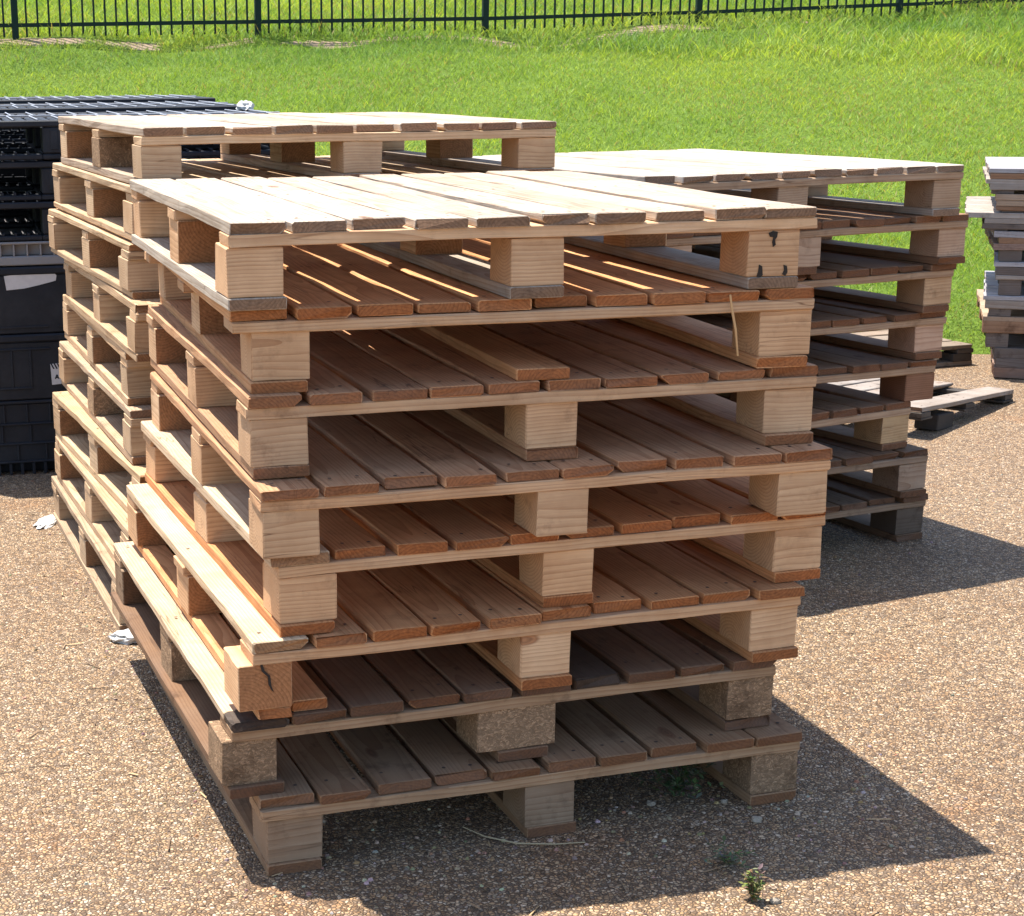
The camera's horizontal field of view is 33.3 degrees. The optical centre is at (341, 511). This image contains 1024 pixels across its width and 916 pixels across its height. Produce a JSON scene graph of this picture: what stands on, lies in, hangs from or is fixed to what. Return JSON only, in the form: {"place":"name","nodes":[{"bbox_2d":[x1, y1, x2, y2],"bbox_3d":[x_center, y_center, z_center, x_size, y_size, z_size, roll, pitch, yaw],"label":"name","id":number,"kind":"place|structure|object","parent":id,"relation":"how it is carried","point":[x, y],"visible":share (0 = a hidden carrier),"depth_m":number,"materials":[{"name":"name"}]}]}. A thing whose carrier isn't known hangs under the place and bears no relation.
{"place":"outdoors","nodes":[
{"label":"outdoors","id":0,"kind":"place"},
{"bbox_2d":[0,354,1023,915],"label":"ground","id":1,"kind":"structure","parent":0,"point":[100,820],"depth_m":3.57,"materials":[{"name":"beige gravel"}]},
{"bbox_2d":[0,398,55,475],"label":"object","id":2,"kind":"object","parent":1,"relation":"on","point":[27,435],"visible":0.2,"depth_m":6.38,"materials":[{"name":"black plastic"}]},
{"bbox_2d":[0,332,67,400],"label":"plastic crate","id":3,"kind":"object","parent":2,"relation":"on","point":[29,365],"visible":0.19,"depth_m":6.31,"materials":[{"name":"plastic"}]},
{"bbox_2d":[0,264,66,334],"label":"plastic crate","id":4,"kind":"object","parent":3,"relation":"on","point":[31,298],"visible":0.16,"depth_m":6.25,"materials":[{"name":"plastic"}]},
{"bbox_2d":[0,216,63,265],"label":"grey plastic pallet","id":5,"kind":"object","parent":4,"relation":"on","point":[29,252],"visible":0.23,"depth_m":6.23,"materials":[{"name":"grey plastic"}]},
{"bbox_2d":[0,181,56,240],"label":"plastic pallet","id":6,"kind":"object","parent":5,"relation":"on","point":[36,212],"visible":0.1,"depth_m":6.25,"materials":[{"name":"black plastic"}]},
{"bbox_2d":[0,144,269,200],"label":"plastic pallet","id":7,"kind":"object","parent":6,"relation":"on","point":[38,178],"visible":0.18,"depth_m":6.19,"materials":[{"name":"black plastic"}]},
{"bbox_2d":[0,109,279,159],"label":"plastic pallet","id":8,"kind":"object","parent":7,"relation":"on","point":[42,132],"visible":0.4,"depth_m":6.58,"materials":[{"name":"black plastic"}]},
{"bbox_2d":[236,100,253,109],"bbox_3d":[-0.419,-1.773,7.384,0.080,0.042,0.123,-4,15,-14],"label":"plastic wrap scrap","id":9,"kind":"object","parent":8,"relation":"on","point":[244,105],"visible":0.98,"depth_m":7.35,"materials":[{"name":"white plastic"}]},
{"bbox_2d":[33,515,56,528],"bbox_3d":[-0.991,0.029,5.718,0.072,0.016,0.188,1,15,6],"label":"white plastic scrap","id":10,"kind":"object","parent":1,"relation":"on","point":[48,521],"visible":0.91,"depth_m":5.68,"materials":[{"name":"white plastic"}]},
{"bbox_2d":[51,476,127,630],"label":"wooden pallet","id":11,"kind":"object","parent":1,"relation":"on","point":[93,557],"visible":0.05,"depth_m":5.12,"materials":[{"name":"brown wood"}]},
{"bbox_2d":[54,436,132,562],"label":"wooden pallet","id":12,"kind":"object","parent":11,"relation":"on","point":[102,510],"visible":0.07,"depth_m":5.05,"materials":[{"name":"brown wood"}]},
{"bbox_2d":[52,391,146,511],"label":"wooden pallet","id":13,"kind":"object","parent":12,"relation":"on","point":[93,448],"visible":0.08,"depth_m":5.05,"materials":[{"name":"brown wood"}]},
{"bbox_2d":[58,341,151,464],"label":"wooden pallet","id":14,"kind":"object","parent":13,"relation":"on","point":[115,417],"visible":0.09,"depth_m":5.09,"materials":[{"name":"brown wood"}]},
{"bbox_2d":[63,294,155,405],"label":"wooden pallet","id":15,"kind":"object","parent":14,"relation":"on","point":[124,375],"visible":0.06,"depth_m":5.05,"materials":[{"name":"brown wood"}]},
{"bbox_2d":[64,259,160,361],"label":"wooden pallet","id":16,"kind":"object","parent":15,"relation":"on","point":[116,316],"visible":0.12,"depth_m":4.93,"materials":[{"name":"brown wood"}]},
{"bbox_2d":[47,208,159,299],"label":"wooden pallet","id":17,"kind":"object","parent":16,"relation":"on","point":[121,264],"visible":0.12,"depth_m":4.98,"materials":[{"name":"brown wood"}]},
{"bbox_2d":[52,155,485,240],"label":"wooden pallet","id":18,"kind":"object","parent":17,"relation":"on","point":[103,202],"visible":0.28,"depth_m":4.96,"materials":[{"name":"brown wood"}]},
{"bbox_2d":[58,111,556,183],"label":"wooden pallet","id":19,"kind":"object","parent":18,"relation":"on","point":[125,148],"visible":0.99,"depth_m":4.59,"materials":[{"name":"brown wood"}]},
{"bbox_2d":[107,629,136,644],"bbox_3d":[-0.557,0.329,4.528,0.134,0.030,0.083,-4,15,-14],"label":"white paper","id":20,"kind":"object","parent":1,"relation":"on","point":[125,637],"visible":0.56,"depth_m":4.50,"materials":[{"name":"paper"}]},
{"bbox_2d":[145,644,801,875],"bbox_3d":[0.213,0.412,3.930,1.146,0.158,1.309,-5,15,-16],"label":"wooden pallet","id":21,"kind":"object","parent":1,"relation":"on","point":[607,736],"visible":0.34,"depth_m":3.37,"materials":[{"name":"brown wood"}]},
{"bbox_2d":[111,541,776,798],"bbox_3d":[0.144,0.260,3.905,1.164,0.159,1.311,-5,15,-17],"label":"wooden pallet","id":22,"kind":"object","parent":21,"relation":"on","point":[712,680],"visible":0.36,"depth_m":3.39,"materials":[{"name":"brown wood"}]},
{"bbox_2d":[126,483,804,719],"bbox_3d":[0.181,0.114,3.853,1.168,0.158,1.312,-5,15,-16],"label":"wooden pallet","id":23,"kind":"object","parent":22,"relation":"on","point":[516,637],"visible":0.43,"depth_m":3.36,"materials":[{"name":"brown wood"}]},
{"bbox_2d":[141,420,825,636],"bbox_3d":[0.232,-0.046,3.853,1.157,0.158,1.311,-5,15,-17],"label":"wooden pallet","id":24,"kind":"object","parent":23,"relation":"on","point":[291,596],"visible":0.35,"depth_m":3.34,"materials":[{"name":"brown wood"}]},
{"bbox_2d":[150,371,831,558],"bbox_3d":[0.239,-0.174,3.776,1.142,0.135,1.312,-4,15,-14],"label":"wooden pallet","id":25,"kind":"object","parent":24,"relation":"on","point":[393,457],"visible":0.46,"depth_m":3.26,"materials":[{"name":"brown wood"}]},
{"bbox_2d":[146,304,817,479],"bbox_3d":[0.223,-0.330,3.801,1.147,0.158,1.311,-4,15,-14],"label":"wooden pallet","id":26,"kind":"object","parent":25,"relation":"on","point":[265,436],"visible":0.55,"depth_m":3.32,"materials":[{"name":"brown wood"}]},
{"bbox_2d":[144,238,814,393],"bbox_3d":[0.211,-0.479,3.767,1.145,0.158,1.314,-4,15,-13],"label":"wooden pallet","id":27,"kind":"object","parent":26,"relation":"on","point":[336,287],"visible":0.59,"depth_m":3.27,"materials":[{"name":"brown wood"}]},
{"bbox_2d":[129,170,816,310],"bbox_3d":[0.195,-0.626,3.716,1.148,0.158,1.310,-4,15,-14],"label":"wooden pallet","id":28,"kind":"object","parent":27,"relation":"on","point":[222,241],"visible":1,"depth_m":3.25,"materials":[{"name":"brown wood"}]},
{"bbox_2d":[729,295,738,355],"bbox_3d":[0.749,-0.355,3.228,0.024,0.118,0.010,-4,15,-14],"label":"wood sliver","id":29,"kind":"object","parent":27,"relation":"hanging from","point":[734,322],"visible":1,"depth_m":3.22,"materials":[{"name":"beige wood"}]},
{"bbox_2d":[463,827,584,844],"bbox_3d":[0.354,0.643,3.332,0.245,0.004,0.043,4,15,16],"label":"straw","id":30,"kind":"object","parent":1,"relation":"on","point":[524,843],"visible":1,"depth_m":3.31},
{"bbox_2d":[646,800,655,805],"bbox_3d":[0.638,0.599,3.491,0.023,0.010,0.015,-4,15,-14],"label":"stone","id":31,"kind":"object","parent":1,"relation":"on","point":[650,803],"visible":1,"depth_m":3.49,"materials":[{"name":"grey stone"}]},
{"bbox_2d":[630,762,724,798],"bbox_3d":[0.703,0.543,3.520,0.197,0.100,0.181,-11,18,-36],"label":"weed plant","id":32,"kind":"object","parent":1,"relation":"on","point":[677,783],"visible":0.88,"depth_m":3.52,"materials":[{"name":"green plant"}]},
{"bbox_2d":[720,799,727,803],"bbox_3d":[0.790,0.597,3.500,0.017,0.008,0.015,-4,15,-14],"label":"stone","id":33,"kind":"object","parent":1,"relation":"on","point":[724,801],"visible":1,"depth_m":3.49,"materials":[{"name":"grey stone"}]},
{"bbox_2d":[704,835,757,870],"bbox_3d":[0.739,0.650,3.236,0.104,0.036,0.130,7,16,25],"label":"weed plant","id":34,"kind":"object","parent":1,"relation":"on","point":[730,856],"visible":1,"depth_m":3.22,"materials":[{"name":"green plant"}]},
{"bbox_2d":[739,863,772,901],"bbox_3d":[0.752,0.673,3.079,0.047,0.070,0.057,-14,20,-43],"label":"weed plant","id":35,"kind":"object","parent":1,"relation":"on","point":[754,892],"visible":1,"depth_m":3.08,"materials":[{"name":"green plant"}]},
{"bbox_2d":[751,816,761,822],"bbox_3d":[0.835,0.618,3.408,0.023,0.012,0.019,1,15,7],"label":"stone","id":36,"kind":"object","parent":1,"relation":"on","point":[756,819],"visible":1,"depth_m":3.40,"materials":[{"name":"grey stone"}]},
{"bbox_2d":[770,897,780,903],"bbox_3d":[0.788,0.705,3.079,0.019,0.010,0.016,-11,18,-34],"label":"stone","id":37,"kind":"object","parent":1,"relation":"on","point":[774,900],"visible":1,"depth_m":3.07,"materials":[{"name":"white stone"}]},
{"bbox_2d":[825,476,927,541],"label":"wooden pallet","id":38,"kind":"object","parent":1,"relation":"on","point":[894,519],"visible":0.09,"depth_m":5.40,"materials":[{"name":"brown wood"}]},
{"bbox_2d":[813,435,927,498],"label":"wooden pallet","id":39,"kind":"object","parent":38,"relation":"on","point":[900,473],"visible":0.09,"depth_m":5.34,"materials":[{"name":"brown wood"}]},
{"bbox_2d":[715,383,910,450],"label":"wooden pallet","id":40,"kind":"object","parent":39,"relation":"on","point":[881,423],"visible":0.09,"depth_m":5.31,"materials":[{"name":"brown wood"}]},
{"bbox_2d":[714,339,936,402],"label":"wooden pallet","id":41,"kind":"object","parent":40,"relation":"on","point":[904,379],"visible":0.08,"depth_m":5.30,"materials":[{"name":"brown wood"}]},
{"bbox_2d":[684,295,946,359],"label":"wooden pallet","id":42,"kind":"object","parent":41,"relation":"on","point":[915,336],"visible":0.16,"depth_m":5.28,"materials":[{"name":"brown wood"}]},
{"bbox_2d":[692,243,956,317],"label":"wooden pallet","id":43,"kind":"object","parent":42,"relation":"on","point":[923,287],"visible":0.11,"depth_m":5.21,"materials":[{"name":"brown wood"}]},
{"bbox_2d":[665,204,968,274],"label":"wooden pallet","id":44,"kind":"object","parent":43,"relation":"on","point":[938,240],"visible":0.22,"depth_m":5.12,"materials":[{"name":"brown wood"}]},
{"bbox_2d":[472,149,963,216],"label":"wooden pallet","id":45,"kind":"object","parent":44,"relation":"on","point":[932,189],"visible":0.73,"depth_m":5.05,"materials":[{"name":"brown wood"}]},
{"bbox_2d":[851,329,973,366],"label":"wooden pallet","id":46,"kind":"object","parent":1,"relation":"on","point":[956,353],"visible":0.09,"depth_m":8.56,"materials":[{"name":"brown wood"}]},
{"bbox_2d":[829,378,1013,430],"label":"wooden pallet","id":47,"kind":"object","parent":1,"relation":"on","point":[926,414],"visible":0.3,"depth_m":7.25,"materials":[{"name":"grey wood"}]},
{"bbox_2d":[990,333,1023,378],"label":"weathered pallet","id":48,"kind":"object","parent":1,"relation":"on","point":[1008,363],"visible":0.6,"depth_m":8.17,"materials":[{"name":"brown wood"}]},
{"bbox_2d":[976,289,1023,347],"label":"weathered pallet","id":49,"kind":"object","parent":48,"relation":"on","point":[997,330],"visible":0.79,"depth_m":8.15,"materials":[{"name":"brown wood"}]},
{"bbox_2d":[983,271,1023,316],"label":"weathered pallet","id":50,"kind":"object","parent":49,"relation":"on","point":[996,304],"visible":0.78,"depth_m":8.12,"materials":[{"name":"grey wood"}]},
{"bbox_2d":[994,250,1023,295],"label":"weathered pallet","id":51,"kind":"object","parent":50,"relation":"on","point":[1009,276],"visible":0.78,"depth_m":8.07,"materials":[{"name":"grey wood"}]},
{"bbox_2d":[985,229,1023,261],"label":"weathered pallet","id":52,"kind":"object","parent":51,"relation":"on","point":[1008,246],"visible":0.61,"depth_m":8.04,"materials":[{"name":"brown wood"}]},
{"bbox_2d":[965,196,1023,230],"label":"weathered pallet","id":53,"kind":"object","parent":52,"relation":"on","point":[987,212],"visible":0.91,"depth_m":8.04,"materials":[{"name":"grey wood"}]},
{"bbox_2d":[995,190,1023,212],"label":"weathered pallet","id":54,"kind":"object","parent":53,"relation":"on","point":[1010,203],"visible":0.71,"depth_m":7.99,"materials":[{"name":"brown wood"}]},
{"bbox_2d":[983,157,1023,193],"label":"weathered pallet","id":55,"kind":"object","parent":54,"relation":"on","point":[1003,175],"visible":1,"depth_m":7.99,"materials":[{"name":"grey wood"}]},
{"bbox_2d":[0,0,1023,353],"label":"grass bank","id":56,"kind":"structure","parent":0,"point":[966,328],"depth_m":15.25,"materials":[{"name":"green plant"}]},
{"bbox_2d":[0,0,1023,39],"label":"metal fence","id":57,"kind":"object","parent":56,"relation":"on","point":[15,25],"visible":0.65,"depth_m":17.69,"materials":[{"name":"black metal"}]},
{"bbox_3d":[-1.248,-0.918,8.204,1.502,0.599,1.212,-4,15,-13],"label":"plastic crate","id":58,"kind":"object","parent":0,"visible":0},
{"bbox_2d":[0,146,26,215],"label":"plastic crate","id":59,"kind":"object","parent":58,"relation":"on","point":[10,172],"depth_m":7.38,"materials":[{"name":"black plastic"}]},
{"bbox_2d":[0,101,236,142],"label":"plastic pallet","id":60,"kind":"object","parent":59,"relation":"on","point":[10,135],"visible":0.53,"depth_m":7.57,"materials":[{"name":"black plastic"}]},
{"bbox_3d":[-1.521,-1.810,9.308,1.522,0.569,1.212,-4,15,-13],"label":"plastic crate","id":61,"kind":"object","parent":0,"visible":0},
{"bbox_2d":[0,94,214,129],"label":"plastic pallet","id":62,"kind":"object","parent":61,"relation":"on","point":[95,99],"visible":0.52,"depth_m":8.77,"materials":[{"name":"black plastic"}]}
]}

